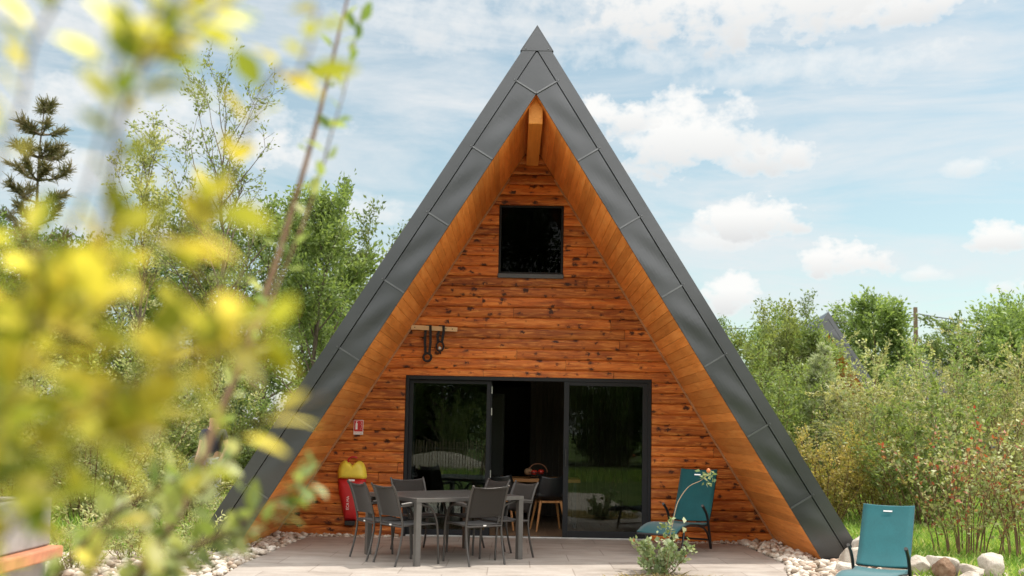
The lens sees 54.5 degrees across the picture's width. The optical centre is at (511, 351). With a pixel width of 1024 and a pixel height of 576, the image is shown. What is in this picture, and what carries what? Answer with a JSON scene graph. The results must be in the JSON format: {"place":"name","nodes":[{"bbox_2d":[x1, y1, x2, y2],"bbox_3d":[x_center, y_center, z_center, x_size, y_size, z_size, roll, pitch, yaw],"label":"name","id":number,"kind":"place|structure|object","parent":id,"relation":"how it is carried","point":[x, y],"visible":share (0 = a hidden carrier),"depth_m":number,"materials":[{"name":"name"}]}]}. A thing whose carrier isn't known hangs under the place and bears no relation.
{"place":"outdoors","nodes":[
{"label":"outdoors","id":0,"kind":"place"},
{"bbox_2d":[0,498,62,575],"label":"concrete barbecue","id":1,"kind":"object","parent":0,"point":[22,546],"visible":0.45,"depth_m":6.04,"materials":[{"name":"concrete"}]},
{"bbox_2d":[224,536,786,575],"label":"patio","id":2,"kind":"structure","parent":0,"point":[316,556],"depth_m":11.23,"materials":[{"name":"beige concrete"}]},
{"bbox_2d":[347,480,411,561],"bbox_3d":[-1.506,1.901,11.253,0.618,0.872,0.512,4,-5,-32],"label":"garden chair","id":3,"kind":"object","parent":2,"relation":"on","point":[363,500],"visible":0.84,"depth_m":11.21,"materials":[{"name":"grey fabric"}]},
{"bbox_2d":[371,482,438,566],"bbox_3d":[-1.174,1.876,10.862,0.618,0.872,0.512,5,-6,-37],"label":"garden chair","id":4,"kind":"object","parent":2,"relation":"on","point":[388,501],"visible":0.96,"depth_m":10.81,"materials":[{"name":"grey fabric"}]},
{"bbox_2d":[390,477,447,553],"bbox_3d":[-1.135,1.969,12.010,0.512,0.872,0.618,4,-6,-34],"label":"garden chair","id":5,"kind":"object","parent":2,"relation":"on","point":[411,485],"visible":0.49,"depth_m":12.17,"materials":[{"name":"grey metal"}]},
{"bbox_2d":[364,490,523,566],"bbox_3d":[-0.791,2.006,11.470,1.400,0.717,1.220,4,-6,-34],"label":"garden table","id":6,"kind":"object","parent":2,"relation":"on","point":[418,498],"visible":0.75,"depth_m":11.32,"materials":[{"name":"grey paint"}]},
{"bbox_2d":[442,485,509,566],"bbox_3d":[-0.394,1.898,10.964,0.512,0.872,0.618,4,-6,-33],"label":"garden chair","id":7,"kind":"object","parent":2,"relation":"on","point":[486,502],"visible":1,"depth_m":10.85,"materials":[{"name":"grey fabric"}]},
{"bbox_2d":[448,478,510,551],"bbox_3d":[-0.406,1.988,12.074,0.618,0.872,0.512,4,-6,-35],"label":"garden chair","id":8,"kind":"object","parent":2,"relation":"on","point":[489,483],"visible":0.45,"depth_m":12.12,"materials":[{"name":"grey fabric"}]},
{"bbox_2d":[471,480,538,559],"bbox_3d":[-0.075,1.956,11.603,0.618,0.872,0.512,4,-6,-34],"label":"garden chair","id":9,"kind":"object","parent":2,"relation":"on","point":[527,491],"visible":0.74,"depth_m":11.62,"materials":[{"name":"grey fabric"}]},
{"bbox_2d":[636,468,717,550],"bbox_3d":[2.097,2.001,12.496,0.558,1.008,1.624,-2,-5,29],"label":"sun lounger","id":10,"kind":"object","parent":2,"relation":"on","point":[695,502],"visible":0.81,"depth_m":12.95,"materials":[{"name":"teal fabric"}]},
{"bbox_2d":[0,0,1023,436],"label":"sky","id":11,"kind":"structure","parent":0,"point":[779,148],"materials":[{"name":"blue"}]},
{"bbox_2d":[2,427,1023,566],"bbox_3d":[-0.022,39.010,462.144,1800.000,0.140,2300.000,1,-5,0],"label":"ground","id":12,"kind":"structure","parent":0,"point":[67,550],"depth_m":18.96,"materials":[{"name":"green plant"}]},
{"bbox_2d":[0,255,111,340],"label":"broadleaf tree","id":13,"kind":"object","parent":12,"relation":"on","point":[9,271],"visible":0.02,"depth_m":60.51,"materials":[{"name":"green plant"}]},
{"bbox_2d":[0,93,115,464],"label":"pine tree","id":14,"kind":"object","parent":12,"relation":"on","point":[50,153],"visible":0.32,"depth_m":36.45,"materials":[{"name":"green plant"}]},
{"bbox_2d":[0,206,120,384],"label":"broadleaf tree","id":15,"kind":"object","parent":12,"relation":"on","point":[5,293],"visible":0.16,"depth_m":33.65,"materials":[{"name":"green plant"}]},
{"bbox_2d":[0,351,129,508],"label":"garden bush","id":16,"kind":"object","parent":12,"relation":"on","point":[38,386],"visible":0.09,"depth_m":14.75,"materials":[{"name":"green plant"}]},
{"bbox_2d":[0,222,136,432],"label":"broadleaf tree","id":17,"kind":"object","parent":12,"relation":"on","point":[77,338],"visible":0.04,"depth_m":34.66,"materials":[{"name":"green plant"}]},
{"bbox_2d":[0,329,138,485],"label":"garden bush","id":18,"kind":"object","parent":12,"relation":"on","point":[57,363],"visible":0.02,"depth_m":21.30,"materials":[{"name":"green plant"}]},
{"bbox_2d":[9,388,207,524],"bbox_3d":[-5.971,1.494,14.461,3.086,2.170,2.794,-2,-5,30],"label":"garden bush","id":19,"kind":"object","parent":12,"relation":"on","point":[74,502],"visible":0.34,"depth_m":14.18,"materials":[{"name":"green plant"}]},
{"bbox_2d":[24,228,205,442],"bbox_3d":[-13.480,-0.012,35.001,6.721,8.230,7.546,1,-5,0],"label":"broadleaf tree","id":20,"kind":"object","parent":12,"relation":"on","point":[151,296],"visible":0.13,"depth_m":33.61,"materials":[{"name":"green plant"}]},
{"bbox_2d":[40,348,233,486],"bbox_3d":[-7.634,1.375,20.215,3.434,3.316,3.653,-1,-5,19],"label":"garden bush","id":21,"kind":"object","parent":12,"relation":"on","point":[170,427],"visible":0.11,"depth_m":20.32,"materials":[{"name":"green plant"}]},
{"bbox_2d":[101,105,192,381],"bbox_3d":[-10.082,-1.537,27.475,2.904,10.150,2.907,1,-5,0],"label":"sparse tree","id":22,"kind":"object","parent":12,"relation":"on","point":[144,197],"visible":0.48,"depth_m":27.31,"materials":[{"name":"green plant"}]},
{"bbox_2d":[102,448,233,516],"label":"garden bush","id":23,"kind":"object","parent":12,"relation":"on","point":[220,488],"visible":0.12,"depth_m":15.28,"materials":[{"name":"green plant"}]},
{"bbox_2d":[0,0,371,575],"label":"golden shrub","id":24,"kind":"object","parent":12,"relation":"on","point":[126,418],"visible":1,"depth_m":0.71,"materials":[{"name":"yellow plant"}]},
{"bbox_2d":[93,187,281,443],"bbox_3d":[-9.866,-0.771,33.281,7.468,9.597,6.431,-3,-6,41],"label":"broadleaf tree","id":25,"kind":"object","parent":12,"relation":"on","point":[203,283],"visible":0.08,"depth_m":31.90,"materials":[{"name":"green plant"}]},
{"bbox_2d":[114,340,264,466],"bbox_3d":[-7.613,1.503,24.012,3.333,3.628,3.570,1,-5,0],"label":"garden bush","id":26,"kind":"object","parent":12,"relation":"on","point":[220,382],"visible":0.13,"depth_m":23.70,"materials":[{"name":"green plant"}]},
{"bbox_2d":[179,399,278,491],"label":"garden bush","id":27,"kind":"object","parent":12,"relation":"on","point":[233,430],"visible":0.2,"depth_m":21.59,"materials":[{"name":"green plant"}]},
{"bbox_2d":[137,38,325,400],"bbox_3d":[-7.276,-2.325,25.565,4.821,11.518,4.339,5,-6,-40],"label":"sparse tree","id":28,"kind":"object","parent":12,"relation":"on","point":[225,240],"visible":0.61,"depth_m":25.33,"materials":[{"name":"green plant"}]},
{"bbox_2d":[120,195,358,439],"bbox_3d":[-7.822,-0.524,31.595,7.612,8.891,8.056,1,-5,0],"label":"broadleaf tree","id":29,"kind":"object","parent":12,"relation":"on","point":[268,259],"visible":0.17,"depth_m":30.69,"materials":[{"name":"green plant"}]},
{"bbox_2d":[227,362,300,454],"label":"garden bush","id":30,"kind":"object","parent":12,"relation":"on","point":[263,409],"visible":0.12,"depth_m":23.92,"materials":[{"name":"green plant"}]},
{"bbox_2d":[226,278,358,426],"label":"broadleaf tree","id":31,"kind":"object","parent":12,"relation":"on","point":[290,385],"visible":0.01,"depth_m":60.10,"materials":[{"name":"green plant"}]},
{"bbox_2d":[257,168,385,397],"bbox_3d":[-4.429,-0.583,22.963,3.281,7.752,3.228,4,-6,-35],"label":"ash tree","id":32,"kind":"object","parent":12,"relation":"on","point":[330,235],"visible":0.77,"depth_m":22.79,"materials":[{"name":"green plant"}]},
{"bbox_2d":[260,195,410,382],"bbox_3d":[-5.309,-0.458,33.396,6.134,9.154,7.124,0,-5,15],"label":"broadleaf tree","id":33,"kind":"object","parent":12,"relation":"on","point":[365,242],"visible":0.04,"depth_m":32.60,"materials":[{"name":"green plant"}]},
{"bbox_2d":[0,474,1019,550],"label":"grass","id":34,"kind":"structure","parent":12,"relation":"on","point":[58,523],"depth_m":13.41,"materials":[{"name":"green plant"}]},
{"bbox_2d":[192,25,852,559],"bbox_3d":[0.247,-0.373,16.122,8.025,6.487,8.690,1,-5,0],"label":"frame cabin","id":35,"kind":"object","parent":12,"relation":"on","point":[534,257],"visible":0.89,"depth_m":13.68,"materials":[{"name":"wood"}]},
{"bbox_2d":[338,456,366,525],"bbox_3d":[-2.197,1.904,13.594,0.404,0.942,0.100,1,-5,0],"label":"extinguisher cover","id":36,"kind":"object","parent":35,"relation":"attached to","point":[355,472],"visible":0.92,"depth_m":13.57,"materials":[{"name":"red plastic"}]},
{"bbox_2d":[353,420,362,434],"bbox_3d":[-2.116,1.048,13.708,0.132,0.200,0.012,1,-5,0],"label":"fire sign","id":37,"kind":"object","parent":35,"relation":"attached to","point":[358,427],"visible":1,"depth_m":13.71,"materials":[{"name":"white paint"}]},
{"bbox_2d":[411,325,457,331],"bbox_3d":[-1.076,-0.315,13.802,0.641,0.082,0.057,1,-5,0],"label":"hanging rail","id":38,"kind":"object","parent":35,"relation":"attached to","point":[434,328],"visible":1,"depth_m":13.78,"materials":[{"name":"brown wood"}]},
{"bbox_2d":[422,325,431,361],"bbox_3d":[-1.165,-0.103,13.765,0.143,0.519,0.074,1,-5,0],"label":"hanging strap","id":39,"kind":"object","parent":38,"relation":"hanging from","point":[430,344],"visible":1,"depth_m":13.74,"materials":[{"name":"black metal"}]},
{"bbox_2d":[435,325,444,353],"bbox_3d":[-0.994,-0.159,13.769,0.128,0.401,0.075,1,-5,0],"label":"hanging strap","id":40,"kind":"object","parent":38,"relation":"hanging from","point":[442,338],"visible":1,"depth_m":13.75,"materials":[{"name":"metal"}]},
{"bbox_2d":[406,379,490,535],"bbox_3d":[-0.876,1.463,13.766,1.125,2.128,0.040,1,-5,0],"label":"sliding door","id":41,"kind":"structure","parent":35,"relation":"in","point":[429,531],"depth_m":13.77,"materials":[{"name":"metal"}]},
{"bbox_2d":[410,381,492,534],"bbox_3d":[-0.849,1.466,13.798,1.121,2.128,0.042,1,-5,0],"label":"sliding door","id":42,"kind":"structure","parent":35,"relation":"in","point":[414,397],"depth_m":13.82,"materials":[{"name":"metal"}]},
{"bbox_2d":[482,474,515,530],"bbox_3d":[-0.153,2.223,14.746,0.478,0.819,0.513,0,-5,10],"label":"dining chair","id":43,"kind":"object","parent":35,"relation":"on","point":[502,478],"visible":0.07,"depth_m":14.53,"materials":[{"name":"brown wood"}]},
{"bbox_2d":[498,205,563,278],"bbox_3d":[0.268,-1.527,13.996,0.920,1.035,0.195,1,-5,0],"label":"window","id":44,"kind":"structure","parent":35,"relation":"in","point":[530,237],"depth_m":13.98,"materials":[{"name":"glass"}]},
{"bbox_2d":[504,476,579,527],"bbox_3d":[0.413,2.325,15.390,1.270,0.732,0.855,1,-5,0],"label":"dining table","id":45,"kind":"object","parent":35,"relation":"on","point":[573,481],"visible":0.5,"depth_m":15.05,"materials":[{"name":"brown wood"}]},
{"bbox_2d":[524,467,531,474],"bbox_3d":[0.251,1.830,15.187,0.132,0.124,0.130,1,-5,0],"label":"melon","id":46,"kind":"object","parent":45,"relation":"on","point":[527,470],"visible":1,"depth_m":15.14,"materials":[{"name":"beige food"}]},
{"bbox_2d":[528,463,547,477],"bbox_3d":[0.374,1.829,15.237,0.345,0.225,0.329,1,-5,0],"label":"fruit basket","id":47,"kind":"object","parent":45,"relation":"on","point":[537,472],"visible":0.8,"depth_m":15.26,"materials":[{"name":"wicker"}]},
{"bbox_2d":[529,475,562,531],"bbox_3d":[0.540,2.225,14.625,0.478,0.819,0.513,2,-5,-10],"label":"dining chair","id":48,"kind":"object","parent":35,"relation":"on","point":[549,490],"visible":0.94,"depth_m":14.44,"materials":[{"name":"black plastic"}]},
{"bbox_2d":[562,382,647,538],"bbox_3d":[1.285,1.496,13.695,1.160,2.128,0.072,1,-5,0],"label":"sliding door","id":49,"kind":"structure","parent":35,"relation":"in","point":[565,533],"depth_m":13.68,"materials":[{"name":"metal"}]},
{"bbox_2d":[718,313,752,375],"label":"broadleaf tree","id":50,"kind":"object","parent":12,"relation":"on","point":[723,323],"visible":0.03,"depth_m":68.79,"materials":[{"name":"green plant"}]},
{"bbox_2d":[728,302,790,398],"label":"broad tree","id":51,"kind":"object","parent":12,"relation":"on","point":[756,331],"visible":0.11,"depth_m":28.78,"materials":[{"name":"green plant"}]},
{"bbox_2d":[728,293,852,437],"bbox_3d":[6.679,1.014,25.074,3.620,5.292,3.503,-2,-5,32],"label":"broad tree","id":52,"kind":"object","parent":12,"relation":"on","point":[780,337],"visible":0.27,"depth_m":24.69,"materials":[{"name":"green plant"}]},
{"bbox_2d":[746,334,843,469],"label":"hazel bush","id":53,"kind":"object","parent":12,"relation":"on","point":[790,410],"visible":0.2,"depth_m":20.62,"materials":[{"name":"green plant"}]},
{"bbox_2d":[741,287,869,360],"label":"broadleaf tree","id":54,"kind":"object","parent":12,"relation":"on","point":[805,314],"visible":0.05,"depth_m":74.30,"materials":[{"name":"green plant"}]},
{"bbox_2d":[754,346,871,476],"bbox_3d":[6.598,1.682,22.302,2.918,3.509,2.848,1,-5,0],"label":"hazel bush","id":55,"kind":"object","parent":12,"relation":"on","point":[779,380],"visible":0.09,"depth_m":22.16,"materials":[{"name":"green plant"}]},
{"bbox_2d":[787,310,857,469],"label":"broad tree","id":56,"kind":"object","parent":12,"relation":"on","point":[814,338],"visible":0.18,"depth_m":23.91,"materials":[{"name":"green plant"}]},
{"bbox_2d":[799,340,854,496],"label":"young pine","id":57,"kind":"object","parent":12,"relation":"on","point":[815,359],"visible":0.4,"depth_m":20.39,"materials":[{"name":"plant"}]},
{"bbox_2d":[794,420,882,521],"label":"yellow bush","id":58,"kind":"object","parent":12,"relation":"on","point":[843,491],"visible":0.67,"depth_m":17.19,"materials":[{"name":"green plant"}]},
{"bbox_2d":[764,312,923,460],"bbox_3d":[12.857,2.034,43.005,8.025,6.487,8.690,0,-5,7],"label":"frame cabin","id":59,"kind":"object","parent":12,"relation":"on","point":[830,325],"visible":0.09,"depth_m":38.91,"materials":[{"name":"grey metal"}]},
{"bbox_2d":[796,329,908,488],"bbox_3d":[8.920,1.622,26.856,3.658,4.451,3.407,1,-5,0],"label":"willow bush","id":60,"kind":"object","parent":12,"relation":"on","point":[899,374],"visible":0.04,"depth_m":26.41,"materials":[{"name":"green plant"}]},
{"bbox_2d":[824,284,919,421],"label":"round tree","id":61,"kind":"object","parent":12,"relation":"on","point":[884,317],"visible":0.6,"depth_m":45.28,"materials":[{"name":"green plant"}]},
{"bbox_2d":[787,338,956,518],"bbox_3d":[6.800,1.462,19.093,3.052,3.466,2.770,-3,-6,44],"label":"willow bush","id":62,"kind":"object","parent":12,"relation":"on","point":[854,407],"visible":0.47,"depth_m":18.85,"materials":[{"name":"green plant"}]},
{"bbox_2d":[835,503,914,575],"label":"sun lounger","id":63,"kind":"object","parent":12,"relation":"on","point":[886,537],"visible":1,"depth_m":9.85,"materials":[{"name":"teal fabric"}]},
{"bbox_2d":[835,424,915,511],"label":"yellow bush","id":64,"kind":"object","parent":12,"relation":"on","point":[873,494],"visible":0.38,"depth_m":17.28,"materials":[{"name":"green plant"}]},
{"bbox_2d":[828,321,976,505],"bbox_3d":[8.583,1.403,22.031,3.422,4.103,3.428,1,-5,0],"label":"willow bush","id":65,"kind":"object","parent":12,"relation":"on","point":[897,368],"visible":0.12,"depth_m":21.81,"materials":[{"name":"green plant"}]},
{"bbox_2d":[912,307,918,364],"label":"utility pole","id":66,"kind":"object","parent":12,"relation":"on","point":[915,310],"visible":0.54,"depth_m":62.27,"materials":[{"name":"wood"}]},
{"bbox_2d":[919,314,967,321],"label":"cable","id":67,"kind":"object","parent":66,"relation":"attached to","point":[941,317],"visible":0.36,"depth_m":60.13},
{"bbox_2d":[879,331,953,359],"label":"broadleaf tree","id":68,"kind":"object","parent":12,"relation":"on","point":[935,337],"visible":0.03,"depth_m":70.55,"materials":[{"name":"green plant"}]},
{"bbox_2d":[838,370,1005,526],"bbox_3d":[6.933,1.642,16.861,2.758,2.728,2.687,1,-5,0],"label":"willow bush","id":69,"kind":"object","parent":12,"relation":"on","point":[908,435],"visible":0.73,"depth_m":16.70,"materials":[{"name":"green plant"}]},
{"bbox_2d":[829,491,1023,575],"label":"grass","id":70,"kind":"structure","parent":12,"relation":"on","point":[922,543],"depth_m":13.94,"materials":[{"name":"green plant"}]},
{"bbox_2d":[869,396,1023,557],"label":"red shrub","id":71,"kind":"object","parent":12,"relation":"on","point":[955,497],"visible":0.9,"depth_m":12.80,"materials":[{"name":"green plant"}]},
{"bbox_2d":[893,360,1006,466],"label":"bush","id":72,"kind":"object","parent":12,"relation":"on","point":[934,389],"depth_m":61.02,"materials":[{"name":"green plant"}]},
{"bbox_2d":[878,316,1023,513],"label":"willow bush","id":73,"kind":"object","parent":12,"relation":"on","point":[964,383],"visible":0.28,"depth_m":20.67,"materials":[{"name":"green plant"}]},
{"bbox_2d":[900,316,1023,498],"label":"willow bush","id":74,"kind":"object","parent":12,"relation":"on","point":[979,365],"visible":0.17,"depth_m":25.93,"materials":[{"name":"green plant"}]},
{"bbox_2d":[908,298,1023,447],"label":"round tree","id":75,"kind":"object","parent":12,"relation":"on","point":[945,354],"visible":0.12,"depth_m":49.08,"materials":[{"name":"green plant"}]},
{"bbox_2d":[915,341,1023,516],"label":"willow bush","id":76,"kind":"object","parent":12,"relation":"on","point":[1017,433],"visible":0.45,"depth_m":19.91,"materials":[{"name":"green plant"}]},
{"bbox_2d":[953,284,1023,447],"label":"round tree","id":77,"kind":"object","parent":12,"relation":"on","point":[996,332],"visible":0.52,"depth_m":43.94,"materials":[{"name":"green plant"}]},
{"bbox_2d":[960,418,1023,558],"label":"red shrub","id":78,"kind":"object","parent":12,"relation":"on","point":[1014,514],"visible":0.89,"depth_m":12.52,"materials":[{"name":"green plant"}]},
{"bbox_2d":[45,546,1012,575],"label":"gravel path","id":79,"kind":"structure","parent":0,"point":[108,556],"depth_m":11.28,"materials":[{"name":"beige gravel"}]},
{"bbox_2d":[79,480,182,559],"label":"weed","id":80,"kind":"object","parent":79,"relation":"on","point":[108,547],"visible":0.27,"depth_m":10.77,"materials":[{"name":"green plant"}]},
{"bbox_2d":[120,510,227,564],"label":"weed","id":81,"kind":"object","parent":79,"relation":"on","point":[182,538],"visible":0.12,"depth_m":10.04,"materials":[{"name":"green plant"}]},
{"bbox_2d":[160,490,225,546],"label":"weed","id":82,"kind":"object","parent":79,"relation":"on","point":[195,516],"visible":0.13,"depth_m":11.99,"materials":[{"name":"green plant"}]},
{"bbox_2d":[61,530,879,575],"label":"gravel","id":83,"kind":"structure","parent":79,"relation":"on","point":[797,562],"depth_m":11.32,"materials":[{"name":"white gravel"}]},
{"bbox_2d":[48,502,133,568],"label":"weed","id":84,"kind":"object","parent":83,"relation":"on","point":[85,524],"visible":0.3,"depth_m":9.81,"materials":[{"name":"green plant"}]},
{"bbox_2d":[604,571,723,575],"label":"dry grass","id":85,"kind":"structure","parent":79,"relation":"on","point":[685,574],"depth_m":10.21,"materials":[{"name":"beige plant"}]},
{"bbox_2d":[628,468,716,575],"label":"variegated plant","id":86,"kind":"object","parent":79,"relation":"on","point":[663,559],"visible":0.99,"depth_m":10.37,"materials":[{"name":"green plant"}]},
{"bbox_2d":[836,561,856,570],"bbox_3d":[3.601,2.364,10.689,0.243,0.189,0.258,5,-6,-40],"label":"boulder","id":87,"kind":"object","parent":79,"relation":"on","point":[840,565],"visible":0.43,"depth_m":10.64,"materials":[{"name":"stone"}]},
{"bbox_2d":[851,536,859,547],"bbox_3d":[4.068,2.257,11.424,0.318,0.387,0.419,1,-5,5],"label":"boulder","id":88,"kind":"object","parent":79,"relation":"on","point":[855,543],"visible":0.16,"depth_m":11.36,"materials":[{"name":"stone"}]},
{"bbox_2d":[838,547,875,567],"bbox_3d":[3.825,2.316,11.016,0.467,0.318,0.315,-3,-6,41],"label":"boulder","id":89,"kind":"object","parent":79,"relation":"on","point":[844,556],"visible":0.24,"depth_m":10.96,"materials":[{"name":"stone"}]},
{"bbox_2d":[881,567,907,569],"bbox_3d":[4.145,2.326,10.820,0.260,0.269,0.323,1,-5,-3],"label":"boulder","id":90,"kind":"object","parent":79,"relation":"on","point":[893,569],"visible":0.04,"depth_m":10.68,"materials":[{"name":"stone"}]},
{"bbox_2d":[911,555,930,573],"bbox_3d":[4.473,2.382,11.007,0.283,0.259,0.228,1,-5,5],"label":"boulder","id":91,"kind":"object","parent":79,"relation":"on","point":[919,562],"visible":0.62,"depth_m":10.92,"materials":[{"name":"stone"}]},
{"bbox_2d":[926,555,959,571],"bbox_3d":[4.722,2.363,10.930,0.217,0.228,0.428,5,-6,-41],"label":"boulder","id":92,"kind":"object","parent":79,"relation":"on","point":[931,559],"visible":0.41,"depth_m":10.91,"materials":[{"name":"stone"}]},
{"bbox_2d":[931,557,955,575],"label":"boulder","id":93,"kind":"object","parent":79,"relation":"on","point":[944,566],"visible":1,"depth_m":10.61,"materials":[{"name":"brown stone"}]},
{"bbox_2d":[959,571,979,575],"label":"boulder","id":94,"kind":"object","parent":79,"relation":"on","point":[970,573],"visible":1,"depth_m":10.22,"materials":[{"name":"stone"}]},
{"bbox_2d":[955,563,984,575],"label":"boulder","id":95,"kind":"object","parent":79,"relation":"on","point":[963,567],"visible":0.73,"depth_m":10.59,"materials":[{"name":"stone"}]},
{"bbox_2d":[977,552,1004,575],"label":"boulder","id":96,"kind":"object","parent":79,"relation":"on","point":[989,562],"visible":0.91,"depth_m":10.73,"materials":[{"name":"stone"}]}
]}

